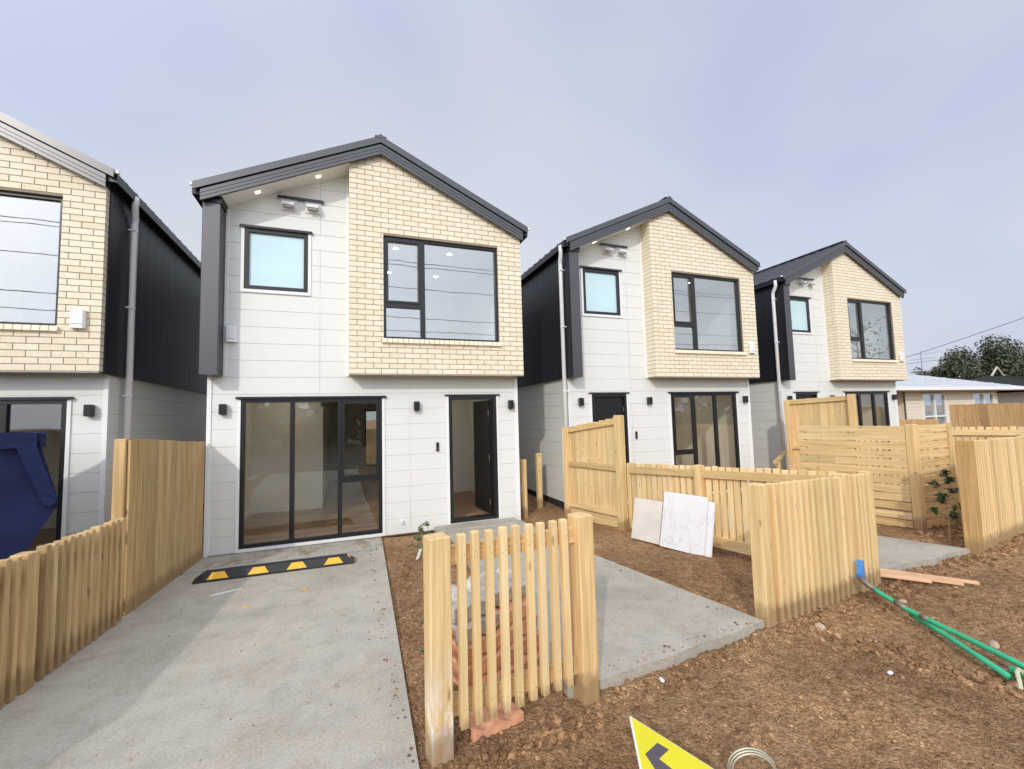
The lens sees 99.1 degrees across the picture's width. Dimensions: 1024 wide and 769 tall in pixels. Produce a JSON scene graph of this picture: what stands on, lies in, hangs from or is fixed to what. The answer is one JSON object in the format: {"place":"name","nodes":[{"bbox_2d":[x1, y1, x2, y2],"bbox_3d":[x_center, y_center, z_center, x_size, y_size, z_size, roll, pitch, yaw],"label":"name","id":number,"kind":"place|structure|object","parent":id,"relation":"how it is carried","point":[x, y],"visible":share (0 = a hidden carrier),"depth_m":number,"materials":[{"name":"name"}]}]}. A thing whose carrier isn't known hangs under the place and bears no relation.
{"place":"outdoors","nodes":[
{"label":"outdoors","id":0,"kind":"place"},
{"bbox_2d":[0,432,58,558],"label":"skip bin","id":1,"kind":"object","parent":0,"point":[29,502],"visible":0.99,"depth_m":4.11,"materials":[{"name":"blue metal"}]},
{"bbox_2d":[0,537,419,768],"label":"driveway","id":2,"kind":"structure","parent":0,"point":[173,703],"depth_m":3.16,"materials":[{"name":"concrete"}]},
{"bbox_2d":[210,588,241,595],"bbox_3d":[-3.196,2.319,4.878,0.317,0.004,0.053,2,-5,-41],"label":"plaster smear","id":3,"kind":"object","parent":2,"relation":"on","point":[225,592],"visible":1,"depth_m":4.87},
{"bbox_2d":[192,553,354,583],"bbox_3d":[-2.952,2.311,5.538,1.803,0.100,0.200,0,-4,-19],"label":"wheel stop","id":4,"kind":"object","parent":2,"relation":"on","point":[221,574],"visible":1,"depth_m":5.46,"materials":[{"name":"black rubber"},{"name":"yellow paint"}]},
{"bbox_2d":[179,548,376,575],"bbox_3d":[-3.061,2.387,5.909,2.360,0.006,0.124,0,-4,-21],"label":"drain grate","id":5,"kind":"object","parent":2,"relation":"on","point":[202,571],"visible":0.59,"depth_m":5.96,"materials":[{"name":"grey metal"}]},
{"bbox_2d":[0,0,1023,419],"label":"sky","id":6,"kind":"structure","parent":0,"point":[893,130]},
{"bbox_2d":[34,420,1023,768],"bbox_3d":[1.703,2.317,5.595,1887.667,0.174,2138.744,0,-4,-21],"label":"ground","id":7,"kind":"structure","parent":0,"point":[616,544],"depth_m":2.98,"materials":[{"name":"soil"}]},
{"bbox_2d":[0,517,125,707],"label":"batten fence","id":8,"kind":"object","parent":7,"relation":"on","point":[61,600],"visible":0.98,"depth_m":3.43,"materials":[{"name":"brown wood"}]},
{"bbox_2d":[0,112,206,550],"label":"two storey house","id":9,"kind":"structure","parent":7,"relation":"on","point":[100,273],"depth_m":5.98,"materials":[{"name":"white brick"}]},
{"bbox_2d":[0,190,62,325],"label":"bedroom window","id":10,"kind":"structure","parent":9,"relation":"in","point":[2,193],"depth_m":5.61,"materials":[{"name":"black metal"}]},
{"bbox_2d":[0,397,73,540],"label":"living room window","id":11,"kind":"structure","parent":9,"relation":"in","point":[66,409],"depth_m":5.67,"materials":[{"name":"black metal"}]},
{"bbox_2d":[111,439,204,616],"bbox_3d":[-4.163,1.578,5.244,0.136,1.920,1.906,0,-4,-16],"label":"paling fence","id":12,"kind":"object","parent":7,"relation":"on","point":[157,493],"visible":0.81,"depth_m":4.92,"materials":[{"name":"brown wood"}]},
{"bbox_2d":[189,134,529,556],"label":"two storey house","id":13,"kind":"structure","parent":7,"relation":"on","point":[344,288],"depth_m":7.19,"materials":[{"name":"white paint"}]},
{"bbox_2d":[239,224,312,295],"bbox_3d":[-3.670,-1.922,6.820,1.010,1.039,0.103,0,-4,-21],"label":"small window","id":14,"kind":"structure","parent":13,"relation":"in","point":[272,261],"depth_m":6.82,"materials":[{"name":"blue glass"}]},
{"bbox_2d":[235,396,385,552],"bbox_3d":[-3.064,1.316,6.784,2.140,2.264,0.103,0,-4,-21],"label":"living room window","id":15,"kind":"structure","parent":13,"relation":"in","point":[342,400],"depth_m":6.74,"materials":[{"name":"black metal"}]},
{"bbox_2d":[323,446,323,494],"bbox_3d":[-4.321,1.616,9.993,0.009,2.009,0.768,0,-4,-21],"label":"inner door","id":16,"kind":"structure","parent":13,"relation":"in","point":[323,446],"depth_m":10.04,"materials":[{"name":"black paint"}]},
{"bbox_2d":[365,410,375,465],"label":"rear window","id":17,"kind":"structure","parent":13,"relation":"in","point":[365,410],"depth_m":13.66,"materials":[{"name":"black metal"}]},
{"bbox_2d":[383,236,498,341],"bbox_3d":[-1.184,-1.585,7.466,1.960,1.715,0.082,0,-4,-21],"label":"bedroom window","id":18,"kind":"structure","parent":13,"relation":"in","point":[420,305],"depth_m":7.31,"materials":[{"name":"black metal"}]},
{"bbox_2d":[473,400,492,512],"bbox_3d":[-0.588,1.332,8.265,0.107,2.040,0.745,1,-5,-28],"label":"door","id":19,"kind":"structure","parent":13,"relation":"in","point":[481,409],"depth_m":8.21,"materials":[{"name":"black paint"}]},
{"bbox_2d":[366,429,375,463],"bbox_3d":[-5.692,2.606,18.016,6.997,1.548,0.069,0,-4,-21],"label":"paling fence","id":20,"kind":"object","parent":7,"relation":"on","point":[370,438],"visible":0.05,"depth_m":17.95,"materials":[{"name":"brown wood"}]},
{"bbox_2d":[412,521,430,559],"bbox_3d":[-1.217,2.164,6.008,0.314,0.534,0.276,0,-4,-21],"label":"sapling","id":21,"kind":"object","parent":7,"relation":"on","point":[418,538],"visible":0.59,"depth_m":6.00,"materials":[{"name":"green plant"}]},
{"bbox_2d":[420,620,423,652],"bbox_3d":[-0.556,1.864,3.214,0.231,0.670,0.187,0,-4,-21],"label":"sapling","id":22,"kind":"object","parent":7,"relation":"on","point":[422,622],"visible":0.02,"depth_m":3.22,"materials":[{"name":"green plant"}]},
{"bbox_2d":[453,681,458,691],"bbox_3d":[-0.128,2.143,3.255,0.840,0.055,0.240,2,-6,-42],"label":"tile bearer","id":23,"kind":"object","parent":7,"relation":"on","point":[455,685],"depth_m":3.07,"materials":[{"name":"brown wood"}]},
{"bbox_2d":[434,517,520,533],"bbox_3d":[-0.572,2.431,7.402,1.430,0.135,0.350,0,-4,-21],"label":"doorstep","id":24,"kind":"object","parent":7,"relation":"on","point":[473,525],"visible":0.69,"depth_m":7.34,"materials":[{"name":"concrete"}]},
{"bbox_2d":[469,701,523,742],"bbox_3d":[-0.165,2.120,2.779,0.355,0.119,0.330,7,-11,-32],"label":"roof tile","id":25,"kind":"object","parent":7,"relation":"on","point":[499,723],"visible":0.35,"depth_m":2.67,"materials":[{"name":"ceramic"}]},
{"bbox_2d":[453,662,500,687],"bbox_3d":[-0.268,2.052,3.081,0.355,0.119,0.330,0,2,-43],"label":"roof tile","id":26,"kind":"object","parent":25,"relation":"on","point":[455,674],"visible":0.07,"depth_m":3.01,"materials":[{"name":"ceramic"}]},
{"bbox_2d":[452,644,500,682],"bbox_3d":[-0.283,1.939,3.125,0.355,0.119,0.330,1,1,-40],"label":"roof tile","id":27,"kind":"object","parent":26,"relation":"on","point":[484,660],"visible":0.21,"depth_m":3.01,"materials":[{"name":"ceramic"}]},
{"bbox_2d":[452,626,500,662],"bbox_3d":[-0.305,1.824,3.152,0.355,0.119,0.330,1,1,-41],"label":"roof tile","id":28,"kind":"object","parent":27,"relation":"on","point":[484,648],"visible":0.21,"depth_m":3.04,"materials":[{"name":"ceramic"}]},
{"bbox_2d":[452,611,498,642],"bbox_3d":[-0.340,1.707,3.171,0.355,0.119,0.330,2,0,-43],"label":"roof tile","id":29,"kind":"object","parent":28,"relation":"on","point":[469,625],"visible":0.21,"depth_m":3.06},
{"bbox_2d":[451,578,485,622],"bbox_3d":[-0.366,1.596,3.223,0.355,0.119,0.330,0,1,-40],"label":"roof tile","id":30,"kind":"object","parent":29,"relation":"on","point":[454,603],"visible":0.34,"depth_m":3.15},
{"bbox_2d":[423,512,599,767],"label":"picket fence","id":31,"kind":"object","parent":7,"relation":"on","point":[576,666],"visible":0.98,"depth_m":2.67,"materials":[{"name":"brown wood"}]},
{"bbox_2d":[520,459,527,518],"bbox_3d":[0.223,2.010,8.307,0.106,1.160,0.100,0,-4,-21],"label":"timber post","id":32,"kind":"object","parent":7,"relation":"on","point":[523,488],"visible":0.89,"depth_m":8.27,"materials":[{"name":"brown wood"}]},
{"bbox_2d":[511,646,539,673],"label":"roof tile","id":33,"kind":"object","parent":7,"relation":"on","point":[525,661],"visible":0.12,"depth_m":3.19,"materials":[{"name":"ceramic"}]},
{"bbox_2d":[510,629,538,662],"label":"roof tile","id":34,"kind":"object","parent":33,"relation":"on","point":[524,646],"visible":0.16,"depth_m":3.23,"materials":[{"name":"ceramic"}]},
{"bbox_2d":[498,614,537,642],"bbox_3d":[-0.047,1.829,3.383,0.355,0.119,0.330,5,0,-44],"label":"roof tile","id":35,"kind":"object","parent":34,"relation":"on","point":[524,622],"visible":0.14,"depth_m":3.28,"materials":[{"name":"ceramic"}]},
{"bbox_2d":[495,595,525,625],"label":"roof tile","id":36,"kind":"object","parent":35,"relation":"on","point":[497,608],"visible":0.22,"depth_m":3.29,"materials":[{"name":"ceramic"}]},
{"bbox_2d":[469,568,525,605],"bbox_3d":[-0.106,1.598,3.464,0.355,0.119,0.330,3,2,-43],"label":"roof tile","id":37,"kind":"object","parent":36,"relation":"on","point":[496,581],"visible":0.35,"depth_m":3.43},
{"bbox_2d":[535,453,542,507],"bbox_3d":[0.569,2.039,9.130,0.100,1.200,0.102,0,-4,-21],"label":"timber post","id":38,"kind":"object","parent":7,"relation":"on","point":[539,490],"visible":0.88,"depth_m":9.09,"materials":[{"name":"brown wood"}]},
{"bbox_2d":[562,415,628,530],"bbox_3d":[1.424,1.560,7.715,0.136,2.010,1.422,1,-5,-36],"label":"paling fence","id":39,"kind":"object","parent":7,"relation":"on","point":[594,470],"visible":0.92,"depth_m":7.66,"materials":[{"name":"brown wood"}]},
{"bbox_2d":[517,196,760,509],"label":"two storey house","id":40,"kind":"structure","parent":7,"relation":"on","point":[642,320],"depth_m":9.47,"materials":[{"name":"white paint"}]},
{"bbox_2d":[579,265,622,317],"bbox_3d":[1.872,-1.925,9.157,1.010,1.039,0.103,0,-4,-21],"label":"small window","id":41,"kind":"structure","parent":40,"relation":"in","point":[601,294],"depth_m":9.17,"materials":[{"name":"blue glass"}]},
{"bbox_2d":[594,397,625,449],"bbox_3d":[2.021,1.286,8.998,0.721,2.055,0.055,0,-4,-19],"label":"door","id":42,"kind":"structure","parent":40,"relation":"in","point":[605,407],"depth_m":9.03,"materials":[{"name":"black paint"}]},
{"bbox_2d":[668,391,741,494],"bbox_3d":[4.379,1.303,9.835,2.020,2.284,0.103,0,-4,-21],"label":"living room window","id":43,"kind":"structure","parent":40,"relation":"in","point":[672,395],"depth_m":9.83,"materials":[{"name":"black metal"}]},
{"bbox_2d":[671,272,741,351],"bbox_3d":[4.359,-1.587,9.803,1.960,1.715,0.082,0,-4,-21],"label":"bedroom window","id":44,"kind":"structure","parent":40,"relation":"in","point":[693,324],"depth_m":9.67,"materials":[{"name":"black metal"}]},
{"bbox_2d":[631,497,663,544],"bbox_3d":[2.014,2.022,6.508,0.031,0.600,0.489,17,-14,-34],"label":"plaster board","id":45,"kind":"object","parent":7,"relation":"on","point":[647,520],"visible":0.93,"depth_m":6.48,"materials":[{"name":"white paint"}]},
{"bbox_2d":[629,716,712,768],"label":"yellow sign","id":46,"kind":"object","parent":7,"relation":"on","point":[655,750],"visible":1,"depth_m":2.04,"materials":[{"name":"metal"}]},
{"bbox_2d":[660,492,707,555],"bbox_3d":[2.365,1.902,6.025,0.020,0.760,0.657,19,-15,-34],"label":"marble board","id":47,"kind":"object","parent":7,"relation":"on","point":[684,522],"visible":1,"depth_m":6.00,"materials":[{"name":"white stone"}]},
{"bbox_2d":[704,502,715,557],"bbox_3d":[2.432,1.926,5.983,0.019,0.700,0.679,19,-15,-35],"label":"marble board","id":48,"kind":"object","parent":7,"relation":"on","point":[710,530],"visible":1,"depth_m":5.74,"materials":[{"name":"white stone"}]},
{"bbox_2d":[626,463,836,556],"bbox_3d":[2.729,1.737,5.933,0.130,1.334,2.937,1,-5,-36],"label":"picket fence","id":49,"kind":"object","parent":7,"relation":"on","point":[646,479],"visible":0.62,"depth_m":5.89,"materials":[{"name":"brown wood"}]},
{"bbox_2d":[455,552,1022,768],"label":"stones","id":50,"kind":"object","parent":7,"relation":"on","point":[846,693],"visible":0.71,"depth_m":2.82,"materials":[{"name":"beige stone"}]},
{"bbox_2d":[727,747,776,768],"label":"wire coil","id":51,"kind":"object","parent":7,"relation":"on","point":[767,758],"visible":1,"depth_m":2.25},
{"bbox_2d":[772,449,786,473],"bbox_3d":[6.911,1.986,10.987,1.044,1.230,0.087,0,-4,-21],"label":"timber brace","id":52,"kind":"object","parent":7,"relation":"on","point":[776,461],"visible":0.57,"depth_m":10.87,"materials":[{"name":"brown wood"}]},
{"bbox_2d":[747,470,880,627],"bbox_3d":[3.055,1.592,4.316,1.949,1.375,0.135,1,-5,-27],"label":"batten fence","id":53,"kind":"object","parent":7,"relation":"on","point":[812,541],"visible":0.98,"depth_m":4.14,"materials":[{"name":"brown wood"}]},
{"bbox_2d":[814,622,825,630],"bbox_3d":[2.670,2.103,3.788,0.088,0.061,0.079,-4,-5,29],"label":"stone","id":54,"kind":"object","parent":7,"relation":"on","point":[821,626],"visible":0.81,"depth_m":3.77,"materials":[{"name":"beige stone"}]},
{"bbox_2d":[784,394,861,473],"bbox_3d":[7.044,1.412,9.944,0.136,2.320,1.414,1,-5,-35],"label":"paling fence","id":55,"kind":"object","parent":7,"relation":"on","point":[835,411],"visible":0.5,"depth_m":10.07,"materials":[{"name":"brown wood"}]},
{"bbox_2d":[749,240,906,472],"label":"two storey house","id":56,"kind":"structure","parent":7,"relation":"on","point":[829,321],"depth_m":12.17,"materials":[{"name":"white brick"}]},
{"bbox_2d":[790,295,811,334],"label":"small window","id":57,"kind":"structure","parent":56,"relation":"in","point":[800,306],"depth_m":12.02,"materials":[{"name":"blue glass"}]},
{"bbox_2d":[797,395,813,398],"bbox_3d":[7.969,1.316,11.796,0.704,2.055,0.040,0,-4,-21],"label":"door","id":58,"kind":"structure","parent":56,"relation":"in","point":[798,396],"depth_m":11.84,"materials":[{"name":"black paint"}]},
{"bbox_2d":[843,391,891,467],"bbox_3d":[10.335,1.333,12.635,2.020,2.284,0.103,0,-4,-21],"label":"living room window","id":59,"kind":"structure","parent":56,"relation":"in","point":[858,393],"depth_m":12.78,"materials":[{"name":"black metal"}]},
{"bbox_2d":[847,299,893,359],"bbox_3d":[10.314,-1.557,12.603,1.960,1.715,0.082,0,-4,-21],"label":"bedroom window","id":60,"kind":"structure","parent":56,"relation":"in","point":[859,308],"depth_m":12.49,"materials":[{"name":"black metal"}]},
{"bbox_2d":[798,422,960,529],"bbox_3d":[6.048,1.529,7.199,2.090,1.750,0.815,-4,-5,29],"label":"slat screen","id":61,"kind":"object","parent":7,"relation":"on","point":[916,472],"visible":0.72,"depth_m":6.97,"materials":[{"name":"brown wood"}]},
{"bbox_2d":[880,573,931,582],"bbox_3d":[4.055,2.081,4.764,0.785,0.023,0.057,-2,-4,26],"label":"timber strip","id":62,"kind":"object","parent":7,"relation":"on","point":[907,578],"visible":0.57,"depth_m":4.67,"materials":[{"name":"brown wood"}]},
{"bbox_2d":[899,419,938,459],"bbox_3d":[13.137,1.877,14.535,1.884,1.437,0.068,-2,-4,11],"label":"paling fence","id":63,"kind":"object","parent":7,"relation":"on","point":[919,421],"visible":0.2,"depth_m":14.47,"materials":[{"name":"brown wood"}]},
{"bbox_2d":[880,571,963,585],"bbox_3d":[4.191,2.085,4.801,1.118,0.023,0.056,-2,-4,29],"label":"timber strip","id":64,"kind":"object","parent":7,"relation":"on","point":[938,580],"visible":0.52,"depth_m":4.65,"materials":[{"name":"brown wood"}]},
{"bbox_2d":[880,568,979,584],"bbox_3d":[4.326,2.085,4.839,1.219,0.023,0.057,-2,-4,28],"label":"timber strip","id":65,"kind":"object","parent":7,"relation":"on","point":[939,577],"visible":0.57,"depth_m":4.70,"materials":[{"name":"brown wood"}]},
{"bbox_2d":[910,366,949,376],"bbox_3d":[31.001,1.110,31.709,3.043,5.071,2.954,0,-4,-21],"label":"tree","id":66,"kind":"object","parent":7,"relation":"on","point":[933,371],"visible":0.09,"depth_m":31.69,"materials":[{"name":"green plant"}]},
{"bbox_2d":[856,560,1023,690],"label":"water pipe","id":67,"kind":"object","parent":7,"relation":"on","point":[937,627],"visible":1,"depth_m":3.42,"materials":[{"name":"plastic"}]},
{"bbox_2d":[859,426,1023,502],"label":"picket fence","id":68,"kind":"object","parent":7,"relation":"on","point":[981,432],"visible":0.2,"depth_m":8.19,"materials":[{"name":"brown wood"}]},
{"bbox_2d":[927,469,960,543],"bbox_3d":[5.940,1.696,5.952,0.394,1.063,0.376,-3,-4,16],"label":"sapling","id":69,"kind":"object","parent":7,"relation":"on","point":[946,480],"visible":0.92,"depth_m":5.98,"materials":[{"name":"green plant"}]},
{"bbox_2d":[935,334,1023,379],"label":"tree","id":70,"kind":"object","parent":7,"relation":"on","point":[983,363],"visible":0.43,"depth_m":28.69,"materials":[{"name":"green plant"}]},
{"bbox_2d":[949,403,1023,440],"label":"paling fence","id":71,"kind":"object","parent":7,"relation":"on","point":[992,415],"visible":0.48,"depth_m":11.96,"materials":[{"name":"brown wood"}]},
{"bbox_2d":[954,436,1023,553],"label":"batten fence","id":72,"kind":"object","parent":7,"relation":"on","point":[990,472],"visible":1,"depth_m":5.82,"materials":[{"name":"brown wood"}]},
{"bbox_2d":[988,640,999,648],"bbox_3d":[3.787,2.045,3.430,0.065,0.054,0.080,-4,-5,30],"label":"stone","id":73,"kind":"object","parent":7,"relation":"on","point":[993,644],"visible":0.88,"depth_m":3.42,"materials":[{"name":"beige stone"}]},
{"bbox_2d":[967,367,1023,403],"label":"dark roofed house","id":74,"kind":"structure","parent":7,"relation":"on","point":[1016,396],"depth_m":22.73,"materials":[{"name":"black metal"}]},
{"bbox_2d":[997,341,1023,375],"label":"tree","id":75,"kind":"object","parent":7,"relation":"on","point":[1021,369],"visible":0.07,"depth_m":29.66,"materials":[{"name":"green plant"}]},
{"bbox_2d":[446,520,763,698],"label":"path","id":76,"kind":"structure","parent":0,"point":[677,617],"depth_m":3.85,"materials":[{"name":"concrete"}]},
{"bbox_2d":[714,503,969,570],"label":"path","id":77,"kind":"structure","parent":0,"point":[898,554],"depth_m":5.49,"materials":[{"name":"concrete"}]},
{"bbox_2d":[896,374,1023,423],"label":"cream house","id":78,"kind":"structure","parent":0,"point":[923,397],"depth_m":18.56,"materials":[{"name":"cream painted weatherboard"},{"name":"steel"},{"name":"glass"}]},
{"bbox_2d":[908,351,940,374],"bbox_3d":[20.441,-0.935,21.594,1.425,1.441,0.430,-1,-4,-3],"label":"tv aerial","id":79,"kind":"object","parent":78,"relation":"attached to","point":[921,360],"visible":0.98,"depth_m":21.60,"materials":[{"name":"metal"}]},
{"bbox_2d":[921,393,947,423],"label":"window","id":80,"kind":"structure","parent":78,"relation":"in","point":[932,407],"depth_m":18.39,"materials":[{"name":"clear glass"}]},
{"bbox_2d":[972,393,993,403],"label":"window","id":81,"kind":"structure","parent":78,"relation":"in","point":[978,398],"depth_m":19.69,"materials":[{"name":"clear glass"}]},
{"bbox_2d":[905,318,1022,357],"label":"power line","id":82,"kind":"object","parent":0,"point":[966,337],"visible":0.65,"depth_m":30.42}
]}

